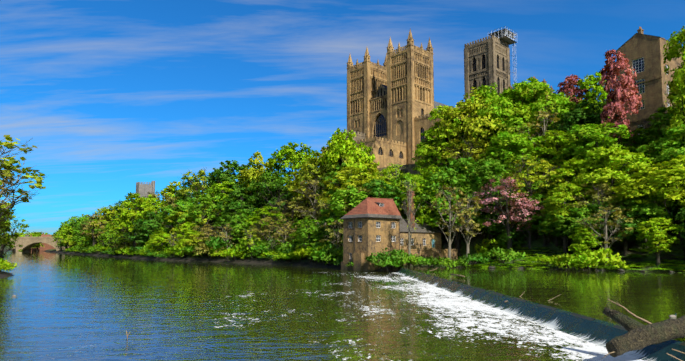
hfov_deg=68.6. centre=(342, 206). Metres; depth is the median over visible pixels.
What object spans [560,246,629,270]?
shrub
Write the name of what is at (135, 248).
shrub
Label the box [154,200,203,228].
bank tree
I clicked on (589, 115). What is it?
bank tree
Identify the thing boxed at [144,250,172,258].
shrub
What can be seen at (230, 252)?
shrub
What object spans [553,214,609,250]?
thicket tree
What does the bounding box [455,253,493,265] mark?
shrub
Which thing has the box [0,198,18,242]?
tree
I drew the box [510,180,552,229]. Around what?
thicket tree
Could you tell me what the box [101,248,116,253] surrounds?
shrub
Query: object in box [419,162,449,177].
shrub
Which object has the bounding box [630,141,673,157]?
shrub
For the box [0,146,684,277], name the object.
terrain
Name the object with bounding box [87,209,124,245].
bank tree
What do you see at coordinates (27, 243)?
framwellgate bridge
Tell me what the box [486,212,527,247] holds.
thicket tree
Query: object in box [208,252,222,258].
shrub
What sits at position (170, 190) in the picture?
bank tree
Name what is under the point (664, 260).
shrub
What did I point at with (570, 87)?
copper beech tree
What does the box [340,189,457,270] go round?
old fulling mill
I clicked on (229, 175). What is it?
bank tree
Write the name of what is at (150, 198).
bank tree
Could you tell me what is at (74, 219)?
distant tree
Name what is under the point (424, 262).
shrub
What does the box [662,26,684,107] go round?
corner tree
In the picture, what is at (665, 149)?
bank tree
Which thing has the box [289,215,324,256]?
bank tree
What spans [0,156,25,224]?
tree
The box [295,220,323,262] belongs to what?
bank tree
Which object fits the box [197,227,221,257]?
bank tree
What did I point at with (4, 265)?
shrub
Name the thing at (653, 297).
pool water
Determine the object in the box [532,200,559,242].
thicket tree
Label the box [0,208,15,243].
tree
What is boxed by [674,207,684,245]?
bank tree
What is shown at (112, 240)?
bank tree
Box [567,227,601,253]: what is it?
bank tree
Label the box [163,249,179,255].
shrub
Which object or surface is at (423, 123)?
cloister range
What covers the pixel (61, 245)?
shrub
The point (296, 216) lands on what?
shrub
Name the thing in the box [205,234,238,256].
shrub
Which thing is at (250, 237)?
bank tree
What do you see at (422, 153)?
cloister tree
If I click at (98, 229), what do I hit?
bank tree
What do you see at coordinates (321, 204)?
bank tree
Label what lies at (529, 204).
pink tree blossom
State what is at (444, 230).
shrub
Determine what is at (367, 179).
bank tree
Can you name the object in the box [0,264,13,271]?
shrub
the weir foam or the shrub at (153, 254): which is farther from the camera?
the shrub at (153, 254)
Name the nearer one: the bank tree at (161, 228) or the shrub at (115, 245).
the bank tree at (161, 228)
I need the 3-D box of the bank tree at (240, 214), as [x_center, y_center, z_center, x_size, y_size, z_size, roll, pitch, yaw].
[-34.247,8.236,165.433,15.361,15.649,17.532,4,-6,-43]
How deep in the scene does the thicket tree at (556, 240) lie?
98.36 m
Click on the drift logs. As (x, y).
(429, 270)
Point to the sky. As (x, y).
(111, 96)
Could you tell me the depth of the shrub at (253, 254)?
147.43 m
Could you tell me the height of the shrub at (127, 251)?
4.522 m
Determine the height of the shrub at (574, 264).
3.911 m
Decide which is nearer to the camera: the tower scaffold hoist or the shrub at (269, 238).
the shrub at (269, 238)
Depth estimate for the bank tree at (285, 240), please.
137.85 m
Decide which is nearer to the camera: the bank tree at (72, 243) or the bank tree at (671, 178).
the bank tree at (671, 178)
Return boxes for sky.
[0,0,684,234]
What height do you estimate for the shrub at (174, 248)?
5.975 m
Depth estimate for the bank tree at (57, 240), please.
370.11 m
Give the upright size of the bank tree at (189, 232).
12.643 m
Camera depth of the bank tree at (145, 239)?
206.12 m
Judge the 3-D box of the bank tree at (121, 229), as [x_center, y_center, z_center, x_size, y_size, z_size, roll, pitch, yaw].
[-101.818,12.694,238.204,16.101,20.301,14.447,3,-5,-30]
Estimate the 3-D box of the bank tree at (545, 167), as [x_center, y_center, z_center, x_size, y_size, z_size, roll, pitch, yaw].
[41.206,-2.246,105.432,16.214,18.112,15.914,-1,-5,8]
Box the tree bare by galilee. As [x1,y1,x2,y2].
[385,160,404,179]
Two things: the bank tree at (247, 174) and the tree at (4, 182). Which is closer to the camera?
the tree at (4, 182)
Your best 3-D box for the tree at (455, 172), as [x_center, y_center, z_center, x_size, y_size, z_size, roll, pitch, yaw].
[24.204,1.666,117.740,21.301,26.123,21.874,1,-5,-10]
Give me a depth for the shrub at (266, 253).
140.44 m
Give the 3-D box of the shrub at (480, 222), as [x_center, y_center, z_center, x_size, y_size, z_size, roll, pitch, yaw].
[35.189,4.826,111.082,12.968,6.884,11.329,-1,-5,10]
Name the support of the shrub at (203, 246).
on the terrain
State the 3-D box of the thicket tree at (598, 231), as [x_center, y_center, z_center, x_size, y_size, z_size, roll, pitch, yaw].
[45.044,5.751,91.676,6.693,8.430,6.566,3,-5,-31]
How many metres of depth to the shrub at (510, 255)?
93.83 m
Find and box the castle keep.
[136,181,154,234]
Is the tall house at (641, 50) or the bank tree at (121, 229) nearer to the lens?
the tall house at (641, 50)
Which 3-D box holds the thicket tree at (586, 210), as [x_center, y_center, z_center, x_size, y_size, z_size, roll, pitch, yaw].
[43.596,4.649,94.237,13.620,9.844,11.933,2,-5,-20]
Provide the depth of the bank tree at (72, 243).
329.17 m
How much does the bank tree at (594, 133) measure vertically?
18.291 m
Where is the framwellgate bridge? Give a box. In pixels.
[1,237,68,251]
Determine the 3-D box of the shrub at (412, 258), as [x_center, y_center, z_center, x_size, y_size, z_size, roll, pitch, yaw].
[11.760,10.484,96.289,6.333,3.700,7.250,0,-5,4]
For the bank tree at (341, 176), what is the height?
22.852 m
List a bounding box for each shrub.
[0,260,14,268]
[0,260,16,266]
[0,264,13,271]
[56,241,69,248]
[77,245,96,252]
[89,246,101,253]
[99,243,112,250]
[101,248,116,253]
[112,241,132,249]
[115,247,131,256]
[122,248,136,255]
[130,244,143,251]
[135,246,147,254]
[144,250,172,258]
[148,245,170,253]
[155,253,171,257]
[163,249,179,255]
[169,243,193,255]
[175,250,195,257]
[180,244,198,256]
[192,242,224,258]
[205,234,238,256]
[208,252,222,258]
[221,247,247,260]
[233,237,266,257]
[243,251,260,259]
[245,240,279,254]
[260,240,281,253]
[261,250,276,259]
[262,237,284,245]
[262,245,278,252]
[267,253,284,260]
[271,249,299,261]
[274,238,297,252]
[276,217,304,231]
[281,243,305,259]
[288,209,320,219]
[289,243,306,259]
[291,245,314,261]
[306,240,342,253]
[309,248,334,264]
[310,240,333,253]
[312,245,337,265]
[317,247,342,265]
[319,238,342,252]
[330,257,342,264]
[365,251,397,269]
[372,247,411,269]
[374,259,403,271]
[391,251,418,266]
[402,254,430,266]
[413,256,442,267]
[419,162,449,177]
[429,256,456,267]
[439,221,472,237]
[442,259,471,267]
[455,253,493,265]
[471,216,501,233]
[474,232,521,256]
[479,247,525,262]
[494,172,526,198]
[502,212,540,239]
[512,214,542,239]
[526,255,562,265]
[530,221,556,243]
[550,253,594,269]
[557,156,595,167]
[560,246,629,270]
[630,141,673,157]
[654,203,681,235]
[660,259,680,261]
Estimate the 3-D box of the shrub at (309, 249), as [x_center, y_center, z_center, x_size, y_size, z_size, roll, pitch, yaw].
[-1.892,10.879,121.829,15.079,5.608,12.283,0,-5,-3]
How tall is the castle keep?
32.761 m
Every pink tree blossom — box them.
[474,175,546,251]
[506,199,544,249]
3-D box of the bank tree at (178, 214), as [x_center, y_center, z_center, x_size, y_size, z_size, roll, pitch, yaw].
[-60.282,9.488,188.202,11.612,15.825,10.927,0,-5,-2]
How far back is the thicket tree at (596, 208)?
89.82 m
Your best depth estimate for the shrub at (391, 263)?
94.45 m
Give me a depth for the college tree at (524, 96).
124.81 m
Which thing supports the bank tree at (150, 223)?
on the terrain
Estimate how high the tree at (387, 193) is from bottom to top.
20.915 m
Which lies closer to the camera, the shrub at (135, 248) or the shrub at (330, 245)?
the shrub at (330, 245)
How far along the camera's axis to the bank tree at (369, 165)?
145.44 m
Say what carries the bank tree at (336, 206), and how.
on the terrain
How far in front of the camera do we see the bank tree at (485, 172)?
110.17 m
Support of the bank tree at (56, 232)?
on the terrain
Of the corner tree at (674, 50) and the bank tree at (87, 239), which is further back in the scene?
the bank tree at (87, 239)
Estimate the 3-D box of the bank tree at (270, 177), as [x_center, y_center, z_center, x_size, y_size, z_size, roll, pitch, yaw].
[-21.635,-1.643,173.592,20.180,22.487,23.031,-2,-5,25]
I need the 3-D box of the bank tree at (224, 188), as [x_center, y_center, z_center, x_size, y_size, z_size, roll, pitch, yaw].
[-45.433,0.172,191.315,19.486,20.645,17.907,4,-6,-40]
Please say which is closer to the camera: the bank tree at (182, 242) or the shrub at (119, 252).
the bank tree at (182, 242)
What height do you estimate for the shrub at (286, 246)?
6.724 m
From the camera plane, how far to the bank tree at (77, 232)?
322.05 m
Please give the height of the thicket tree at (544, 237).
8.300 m
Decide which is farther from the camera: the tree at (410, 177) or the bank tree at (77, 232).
the bank tree at (77, 232)
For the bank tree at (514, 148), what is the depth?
115.81 m
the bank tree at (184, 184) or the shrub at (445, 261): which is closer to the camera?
the shrub at (445, 261)
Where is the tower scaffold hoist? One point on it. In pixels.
(505, 35)
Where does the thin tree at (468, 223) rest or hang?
on the terrain
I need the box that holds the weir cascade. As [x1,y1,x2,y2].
[396,268,684,360]
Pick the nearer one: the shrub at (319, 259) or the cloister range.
the shrub at (319, 259)
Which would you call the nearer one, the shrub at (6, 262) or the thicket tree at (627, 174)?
the shrub at (6, 262)
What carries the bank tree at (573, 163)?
on the terrain
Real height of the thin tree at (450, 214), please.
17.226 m
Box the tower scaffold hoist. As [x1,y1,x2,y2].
[488,28,516,83]
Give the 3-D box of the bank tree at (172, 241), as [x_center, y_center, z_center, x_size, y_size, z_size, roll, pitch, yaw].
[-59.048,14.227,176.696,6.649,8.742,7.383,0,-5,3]
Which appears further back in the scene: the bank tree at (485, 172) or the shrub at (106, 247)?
the shrub at (106, 247)
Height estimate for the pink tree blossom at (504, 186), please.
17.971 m
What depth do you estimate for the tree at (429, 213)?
115.45 m
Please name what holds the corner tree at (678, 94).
on the terrain
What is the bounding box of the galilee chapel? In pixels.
[321,136,405,173]
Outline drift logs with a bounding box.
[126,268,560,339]
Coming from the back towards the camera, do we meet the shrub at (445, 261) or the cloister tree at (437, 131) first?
the cloister tree at (437, 131)
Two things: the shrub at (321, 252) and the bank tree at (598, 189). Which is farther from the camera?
the shrub at (321, 252)
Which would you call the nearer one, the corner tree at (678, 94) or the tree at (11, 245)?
the corner tree at (678, 94)
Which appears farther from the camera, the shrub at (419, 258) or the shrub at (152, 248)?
the shrub at (152, 248)
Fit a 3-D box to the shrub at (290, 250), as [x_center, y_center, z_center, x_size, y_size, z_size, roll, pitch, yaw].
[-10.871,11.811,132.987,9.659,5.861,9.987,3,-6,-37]
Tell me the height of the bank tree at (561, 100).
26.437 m
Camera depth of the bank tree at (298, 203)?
148.18 m
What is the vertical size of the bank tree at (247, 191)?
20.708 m
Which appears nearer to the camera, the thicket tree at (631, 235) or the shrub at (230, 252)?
the thicket tree at (631, 235)
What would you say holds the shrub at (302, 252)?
on the terrain
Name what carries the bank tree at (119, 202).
on the terrain
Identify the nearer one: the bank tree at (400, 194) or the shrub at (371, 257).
the shrub at (371, 257)
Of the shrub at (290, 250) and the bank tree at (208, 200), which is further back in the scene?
the bank tree at (208, 200)
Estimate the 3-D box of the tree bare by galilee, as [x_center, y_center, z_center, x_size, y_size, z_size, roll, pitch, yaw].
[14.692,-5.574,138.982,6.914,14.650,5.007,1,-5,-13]
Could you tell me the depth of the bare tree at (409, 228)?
97.91 m
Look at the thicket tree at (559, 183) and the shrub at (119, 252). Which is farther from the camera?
the shrub at (119, 252)
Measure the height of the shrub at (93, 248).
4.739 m
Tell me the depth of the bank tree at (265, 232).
150.03 m
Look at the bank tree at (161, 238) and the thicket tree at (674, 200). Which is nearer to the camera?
the thicket tree at (674, 200)
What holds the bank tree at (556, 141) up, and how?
on the terrain
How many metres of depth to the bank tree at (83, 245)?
289.59 m
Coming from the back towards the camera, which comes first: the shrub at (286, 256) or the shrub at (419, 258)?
the shrub at (286, 256)
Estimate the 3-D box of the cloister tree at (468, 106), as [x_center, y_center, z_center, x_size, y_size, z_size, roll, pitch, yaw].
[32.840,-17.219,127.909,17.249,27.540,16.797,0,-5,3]
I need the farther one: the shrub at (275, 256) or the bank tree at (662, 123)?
the shrub at (275, 256)
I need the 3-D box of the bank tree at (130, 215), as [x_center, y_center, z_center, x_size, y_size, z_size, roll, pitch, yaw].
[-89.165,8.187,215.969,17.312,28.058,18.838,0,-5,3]
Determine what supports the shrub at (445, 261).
on the terrain
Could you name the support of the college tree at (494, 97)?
on the terrain
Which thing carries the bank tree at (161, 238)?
on the terrain
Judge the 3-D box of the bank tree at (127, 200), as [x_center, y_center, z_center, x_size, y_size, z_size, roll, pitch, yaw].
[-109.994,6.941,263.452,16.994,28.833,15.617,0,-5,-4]
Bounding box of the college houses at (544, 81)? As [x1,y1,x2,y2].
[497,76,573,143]
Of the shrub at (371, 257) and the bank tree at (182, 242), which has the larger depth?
the bank tree at (182, 242)
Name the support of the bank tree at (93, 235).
on the terrain
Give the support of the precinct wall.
on the terrain
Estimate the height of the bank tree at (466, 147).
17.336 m
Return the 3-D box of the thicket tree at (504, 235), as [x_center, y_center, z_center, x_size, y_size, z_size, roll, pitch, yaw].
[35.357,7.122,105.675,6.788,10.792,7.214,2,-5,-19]
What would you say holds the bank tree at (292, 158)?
on the terrain
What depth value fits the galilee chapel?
162.05 m
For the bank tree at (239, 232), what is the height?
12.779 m
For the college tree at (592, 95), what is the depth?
124.21 m
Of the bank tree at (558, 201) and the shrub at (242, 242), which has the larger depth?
the shrub at (242, 242)
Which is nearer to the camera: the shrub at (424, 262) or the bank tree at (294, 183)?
the shrub at (424, 262)
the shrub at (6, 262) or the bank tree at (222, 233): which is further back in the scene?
the bank tree at (222, 233)
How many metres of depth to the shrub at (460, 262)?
94.67 m
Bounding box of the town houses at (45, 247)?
[12,230,80,250]
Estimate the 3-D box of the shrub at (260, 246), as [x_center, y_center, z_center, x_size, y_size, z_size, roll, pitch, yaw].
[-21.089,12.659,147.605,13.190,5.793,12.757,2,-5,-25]
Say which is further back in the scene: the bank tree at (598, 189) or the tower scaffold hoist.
the tower scaffold hoist
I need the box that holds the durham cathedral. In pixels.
[346,29,510,164]
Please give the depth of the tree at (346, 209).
119.55 m
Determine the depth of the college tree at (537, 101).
126.80 m
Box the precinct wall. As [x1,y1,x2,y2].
[316,130,573,188]
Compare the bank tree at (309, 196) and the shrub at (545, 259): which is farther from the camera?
the bank tree at (309, 196)
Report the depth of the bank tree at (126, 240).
224.49 m
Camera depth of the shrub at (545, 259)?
89.31 m
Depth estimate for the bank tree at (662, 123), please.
106.03 m
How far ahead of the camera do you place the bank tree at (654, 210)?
87.11 m
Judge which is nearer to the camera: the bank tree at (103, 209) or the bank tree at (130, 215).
the bank tree at (130, 215)
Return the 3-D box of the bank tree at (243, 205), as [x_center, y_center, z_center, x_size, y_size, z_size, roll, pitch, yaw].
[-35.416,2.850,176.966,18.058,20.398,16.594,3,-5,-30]
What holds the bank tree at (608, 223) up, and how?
on the terrain
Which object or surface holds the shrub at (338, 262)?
on the terrain
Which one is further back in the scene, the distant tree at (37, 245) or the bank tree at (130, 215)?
the distant tree at (37, 245)
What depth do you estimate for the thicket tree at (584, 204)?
94.46 m
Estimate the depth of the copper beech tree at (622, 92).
109.77 m
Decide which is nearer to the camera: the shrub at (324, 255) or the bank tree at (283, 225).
the shrub at (324, 255)
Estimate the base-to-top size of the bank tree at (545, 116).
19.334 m
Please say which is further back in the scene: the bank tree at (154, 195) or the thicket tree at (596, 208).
the bank tree at (154, 195)
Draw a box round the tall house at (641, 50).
[580,26,682,145]
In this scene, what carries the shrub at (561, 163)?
on the terrain
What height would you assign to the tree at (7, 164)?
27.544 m
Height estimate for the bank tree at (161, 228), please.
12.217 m
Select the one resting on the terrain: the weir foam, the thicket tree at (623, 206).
the thicket tree at (623, 206)
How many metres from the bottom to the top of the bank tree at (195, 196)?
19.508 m
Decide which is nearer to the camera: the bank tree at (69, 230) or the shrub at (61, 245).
the bank tree at (69, 230)
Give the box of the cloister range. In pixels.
[415,100,484,161]
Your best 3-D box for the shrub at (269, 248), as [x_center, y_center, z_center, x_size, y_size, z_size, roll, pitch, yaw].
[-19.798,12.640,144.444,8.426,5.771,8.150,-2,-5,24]
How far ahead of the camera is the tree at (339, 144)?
146.44 m
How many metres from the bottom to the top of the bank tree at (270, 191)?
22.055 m
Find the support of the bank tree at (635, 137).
on the terrain
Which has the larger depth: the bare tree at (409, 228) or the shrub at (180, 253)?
the shrub at (180, 253)
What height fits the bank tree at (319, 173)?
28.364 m
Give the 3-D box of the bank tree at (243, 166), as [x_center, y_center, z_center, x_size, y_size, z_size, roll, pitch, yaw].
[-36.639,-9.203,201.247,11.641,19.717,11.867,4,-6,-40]
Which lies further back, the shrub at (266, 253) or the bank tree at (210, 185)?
the bank tree at (210, 185)
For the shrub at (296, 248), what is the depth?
128.72 m
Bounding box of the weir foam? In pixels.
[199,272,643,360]
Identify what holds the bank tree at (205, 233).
on the terrain
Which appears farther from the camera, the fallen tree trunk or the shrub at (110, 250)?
the shrub at (110, 250)
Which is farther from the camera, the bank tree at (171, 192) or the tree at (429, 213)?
the bank tree at (171, 192)
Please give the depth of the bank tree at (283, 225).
142.19 m
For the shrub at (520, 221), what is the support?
on the terrain
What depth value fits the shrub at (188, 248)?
167.31 m
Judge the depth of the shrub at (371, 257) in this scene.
95.87 m
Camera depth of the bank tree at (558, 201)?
93.80 m
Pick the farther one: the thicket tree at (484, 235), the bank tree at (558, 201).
the thicket tree at (484, 235)
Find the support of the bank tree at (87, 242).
on the terrain
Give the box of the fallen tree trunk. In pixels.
[602,299,684,360]
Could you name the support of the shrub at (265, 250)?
on the terrain
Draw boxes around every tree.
[0,135,46,217]
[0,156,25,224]
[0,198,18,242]
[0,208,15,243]
[0,211,28,258]
[32,235,43,251]
[51,232,61,250]
[53,226,76,247]
[53,228,67,250]
[59,215,89,229]
[61,235,77,251]
[71,221,84,240]
[75,236,84,251]
[76,216,96,234]
[78,238,90,247]
[80,213,106,252]
[80,236,100,246]
[85,227,95,240]
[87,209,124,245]
[90,219,107,242]
[93,204,119,244]
[94,223,120,245]
[100,227,121,242]
[101,234,120,247]
[103,218,127,237]
[109,193,154,246]
[109,214,133,236]
[112,198,135,238]
[116,228,137,246]
[118,192,136,222]
[122,195,167,227]
[123,221,159,245]
[135,191,163,213]
[137,211,165,237]
[145,233,174,257]
[148,230,165,245]
[149,224,172,237]
[153,192,181,227]
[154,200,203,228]
[159,180,186,226]
[159,184,185,226]
[164,210,197,237]
[164,235,179,256]
[172,222,204,243]
[175,171,207,200]
[175,235,193,256]
[177,168,212,203]
[179,191,207,224]
[183,232,207,256]
[188,187,237,228]
[189,205,220,230]
[190,223,218,242]
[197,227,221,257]
[198,181,238,213]
[204,160,250,196]
[207,168,221,199]
[210,223,238,258]
[213,208,261,250]
[216,186,264,222]
[228,218,251,243]
[235,174,260,208]
[236,152,279,218]
[237,160,264,193]
[241,228,259,259]
[243,206,289,236]
[247,169,299,219]
[247,180,300,224]
[250,215,279,242]
[266,142,324,200]
[268,221,296,244]
[270,197,310,232]
[272,223,294,259]
[285,161,318,213]
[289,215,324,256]
[292,178,328,221]
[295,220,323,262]
[298,146,359,204]
[301,199,334,230]
[315,166,381,217]
[317,157,362,203]
[317,210,343,243]
[318,128,379,187]
[319,186,384,224]
[319,219,342,263]
[339,187,371,227]
[346,161,388,186]
[346,177,390,197]
[356,178,404,212]
[371,163,404,181]
[378,178,434,219]
[389,173,428,223]
[396,164,471,229]
[399,176,424,266]
[405,157,496,258]
[411,129,455,171]
[426,185,470,265]
[427,105,467,169]
[437,87,505,179]
[441,135,501,179]
[451,191,484,264]
[456,107,532,152]
[463,158,517,257]
[469,82,526,182]
[469,200,498,242]
[478,131,557,179]
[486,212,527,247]
[489,83,535,136]
[493,220,524,247]
[498,77,576,146]
[499,156,571,234]
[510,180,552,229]
[516,109,566,180]
[517,82,555,137]
[525,209,553,245]
[529,130,587,174]
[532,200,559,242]
[539,181,587,255]
[539,206,605,238]
[542,217,560,246]
[543,215,607,254]
[546,101,612,142]
[546,158,601,201]
[550,182,585,199]
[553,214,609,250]
[554,122,637,169]
[555,74,588,124]
[557,195,601,218]
[566,180,640,248]
[567,146,659,235]
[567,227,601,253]
[574,71,610,130]
[575,206,633,266]
[578,201,621,237]
[583,221,609,251]
[598,49,642,146]
[599,206,655,255]
[606,186,676,252]
[606,198,652,240]
[612,155,684,245]
[614,167,640,186]
[620,127,664,151]
[632,124,684,176]
[636,104,684,149]
[636,217,683,266]
[656,186,684,231]
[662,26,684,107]
[664,62,684,146]
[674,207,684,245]
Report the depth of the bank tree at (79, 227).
308.12 m
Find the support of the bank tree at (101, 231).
on the terrain
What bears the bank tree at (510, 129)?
on the terrain
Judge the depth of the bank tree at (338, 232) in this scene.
114.00 m
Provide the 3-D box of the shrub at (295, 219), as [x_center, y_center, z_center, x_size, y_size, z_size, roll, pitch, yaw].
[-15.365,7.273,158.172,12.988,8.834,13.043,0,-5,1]
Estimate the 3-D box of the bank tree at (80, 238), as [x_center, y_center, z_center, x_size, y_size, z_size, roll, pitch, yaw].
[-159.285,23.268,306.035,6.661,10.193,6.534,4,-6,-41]
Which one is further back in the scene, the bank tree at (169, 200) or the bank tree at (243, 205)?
the bank tree at (169, 200)
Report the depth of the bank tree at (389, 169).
143.32 m
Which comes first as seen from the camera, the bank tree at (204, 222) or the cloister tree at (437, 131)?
the cloister tree at (437, 131)
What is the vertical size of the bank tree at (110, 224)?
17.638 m
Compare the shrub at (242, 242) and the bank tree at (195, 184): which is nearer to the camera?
the shrub at (242, 242)
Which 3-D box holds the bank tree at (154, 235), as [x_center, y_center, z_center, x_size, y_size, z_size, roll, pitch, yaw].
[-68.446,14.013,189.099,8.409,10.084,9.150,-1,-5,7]
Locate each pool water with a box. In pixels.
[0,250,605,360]
[401,267,684,341]
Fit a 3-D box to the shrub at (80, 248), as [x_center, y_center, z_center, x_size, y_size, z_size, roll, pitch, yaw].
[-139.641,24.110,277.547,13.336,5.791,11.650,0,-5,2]
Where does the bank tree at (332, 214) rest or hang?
on the terrain
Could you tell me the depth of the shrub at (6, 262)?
90.50 m
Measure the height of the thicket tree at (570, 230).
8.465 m
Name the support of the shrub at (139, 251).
on the terrain
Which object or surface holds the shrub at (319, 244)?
on the terrain
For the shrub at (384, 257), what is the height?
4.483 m
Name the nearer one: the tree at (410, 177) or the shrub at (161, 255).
the tree at (410, 177)
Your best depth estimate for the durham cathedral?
181.75 m
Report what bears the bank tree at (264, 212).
on the terrain
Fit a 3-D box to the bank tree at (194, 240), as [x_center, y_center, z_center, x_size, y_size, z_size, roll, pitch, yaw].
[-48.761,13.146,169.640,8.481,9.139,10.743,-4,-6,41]
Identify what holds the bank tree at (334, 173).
on the terrain
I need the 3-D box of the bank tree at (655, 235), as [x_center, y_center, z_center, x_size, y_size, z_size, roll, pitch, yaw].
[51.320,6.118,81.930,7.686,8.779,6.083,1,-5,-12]
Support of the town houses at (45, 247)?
on the terrain
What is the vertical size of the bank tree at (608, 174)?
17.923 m
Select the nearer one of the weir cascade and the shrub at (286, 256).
the weir cascade
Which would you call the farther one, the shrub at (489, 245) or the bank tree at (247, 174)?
the bank tree at (247, 174)
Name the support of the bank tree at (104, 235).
on the terrain

